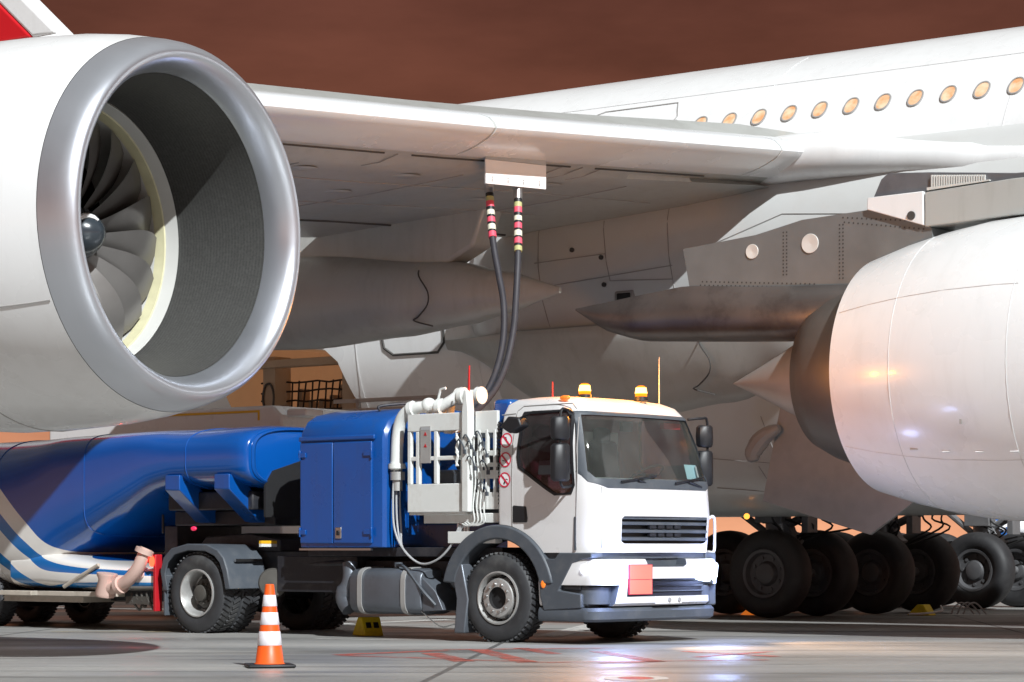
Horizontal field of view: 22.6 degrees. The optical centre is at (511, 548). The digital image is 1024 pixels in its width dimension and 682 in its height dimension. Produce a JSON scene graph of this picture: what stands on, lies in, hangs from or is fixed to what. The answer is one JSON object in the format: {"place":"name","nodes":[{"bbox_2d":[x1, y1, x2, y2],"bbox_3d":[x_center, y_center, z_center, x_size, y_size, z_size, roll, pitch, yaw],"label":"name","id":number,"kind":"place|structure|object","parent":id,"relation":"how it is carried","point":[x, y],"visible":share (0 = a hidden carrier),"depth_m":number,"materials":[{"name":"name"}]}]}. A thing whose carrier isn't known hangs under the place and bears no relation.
{"place":"outdoors","nodes":[
{"label":"outdoors","id":0,"kind":"place"},
{"bbox_2d":[0,602,1023,681],"bbox_3d":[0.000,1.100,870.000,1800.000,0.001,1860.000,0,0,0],"label":"apron ground","id":1,"kind":"structure","parent":0,"point":[123,642],"depth_m":27.57,"materials":[{"name":"concrete"}]},
{"bbox_2d":[0,426,304,625],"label":"fuel tank trailer","id":2,"kind":"object","parent":1,"relation":"on","point":[90,526],"visible":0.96,"depth_m":34.47,"materials":[{"name":"paint"}]},
{"bbox_2d":[50,395,437,611],"bbox_3d":[-4.309,-0.693,40.381,6.400,3.325,2.206,0,0,38],"label":"cargo loader","id":3,"kind":"object","parent":1,"relation":"on","point":[228,417],"visible":0.09,"depth_m":39.23,"materials":[{"name":"metal"}]},
{"bbox_2d":[244,584,295,667],"bbox_3d":[-2.239,0.714,23.656,0.440,0.767,0.440,0,0,-12],"label":"traffic cone","id":4,"kind":"object","parent":1,"relation":"on","point":[269,654],"visible":1,"depth_m":23.57,"materials":[{"name":"orange plastic"}]},
{"bbox_2d":[352,617,382,635],"bbox_3d":[-1.820,0.981,32.300,0.260,0.232,0.391,0,0,-28],"label":"wheel chock","id":5,"kind":"object","parent":1,"relation":"on","point":[368,626],"visible":1,"depth_m":32.18,"materials":[{"name":"yellow plastic"}]},
{"bbox_2d":[149,363,717,642],"bbox_3d":[-1.084,-0.592,32.265,7.577,3.417,3.070,0,0,40],"label":"refuelling truck","id":6,"kind":"object","parent":1,"relation":"on","point":[427,506],"visible":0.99,"depth_m":30.59,"materials":[{"name":"white metal"}]},
{"bbox_2d":[461,184,507,411],"bbox_3d":[-0.312,-3.161,32.296,0.460,3.261,2.324,0,0,9],"label":"refuelling hose","id":7,"kind":"object","parent":6,"relation":"attached to","point":[490,212],"visible":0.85,"depth_m":32.75,"materials":[{"name":"rubber"}]},
{"bbox_2d":[0,0,1023,617],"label":"airliner","id":8,"kind":"object","parent":1,"relation":"on","point":[798,282],"visible":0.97,"depth_m":33.32,"materials":[{"name":"white metal"}]},
{"bbox_2d":[474,187,522,415],"bbox_3d":[-0.152,-3.117,32.186,0.307,3.202,2.370,0,0,17],"label":"refuelling hose","id":9,"kind":"object","parent":8,"relation":"hanging from","point":[517,199],"visible":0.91,"depth_m":32.64,"materials":[{"name":"rubber"}]},
{"bbox_2d":[485,156,545,188],"bbox_3d":[0.048,-4.946,33.173,0.960,0.510,0.028,0,0,-35],"label":"refuel panel door","id":10,"kind":"structure","parent":8,"relation":"in","point":[527,173],"depth_m":33.16,"materials":[{"name":"white metal"}]},
{"bbox_2d":[763,408,913,534],"bbox_3d":[4.510,-1.090,34.472,2.644,1.817,0.060,0,0,38],"label":"gear door","id":11,"kind":"structure","parent":8,"relation":"in","point":[802,477],"depth_m":34.70,"materials":[{"name":"grey metal"}]},
{"bbox_2d":[334,648,770,662],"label":"red apron markings","id":12,"kind":"object","parent":1,"relation":"on","point":[507,656],"visible":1,"depth_m":26.19,"materials":[{"name":"red paint"}]},
{"bbox_2d":[246,614,1023,639],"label":"white apron lines","id":13,"kind":"object","parent":1,"relation":"on","point":[567,631],"visible":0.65,"depth_m":35.45,"materials":[{"name":"grey"}]},
{"bbox_2d":[603,675,668,680],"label":"white spot ring","id":14,"kind":"object","parent":1,"relation":"on","point":[654,677],"visible":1,"depth_m":21.64,"materials":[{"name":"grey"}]},
{"bbox_2d":[619,677,652,678],"bbox_3d":[1.046,1.096,21.639,0.300,0.001,0.480,0,0,0],"label":"red spot marking","id":15,"kind":"object","parent":1,"relation":"on","point":[636,677],"visible":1,"depth_m":21.73,"materials":[{"name":"red paint"}]},
{"bbox_2d":[741,610,752,614],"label":"wheel chock","id":16,"kind":"object","parent":1,"relation":"on","point":[745,612],"visible":0.31,"depth_m":42.23,"materials":[{"name":"orange plastic"}]},
{"bbox_2d":[908,604,935,615],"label":"wheel chock","id":17,"kind":"object","parent":1,"relation":"on","point":[921,608],"visible":0.91,"depth_m":41.90,"materials":[{"name":"yellow plastic"}]},
{"bbox_2d":[909,605,942,614],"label":"chock rope","id":18,"kind":"object","parent":17,"relation":"attached to","point":[941,610],"visible":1,"depth_m":41.71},
{"bbox_2d":[950,602,986,614],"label":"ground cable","id":19,"kind":"object","parent":1,"relation":"on","point":[969,603],"visible":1,"depth_m":42.02,"materials":[{"name":"black rubber"}]},
{"bbox_2d":[996,519,1023,534],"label":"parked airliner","id":20,"kind":"object","parent":1,"relation":"on","point":[1021,526],"visible":0.07,"depth_m":414.51,"materials":[{"name":"white metal"}]},
{"bbox_2d":[0,0,1023,546],"label":"sky","id":21,"kind":"structure","parent":0,"point":[440,51],"materials":[{"name":"brown"}]}
]}

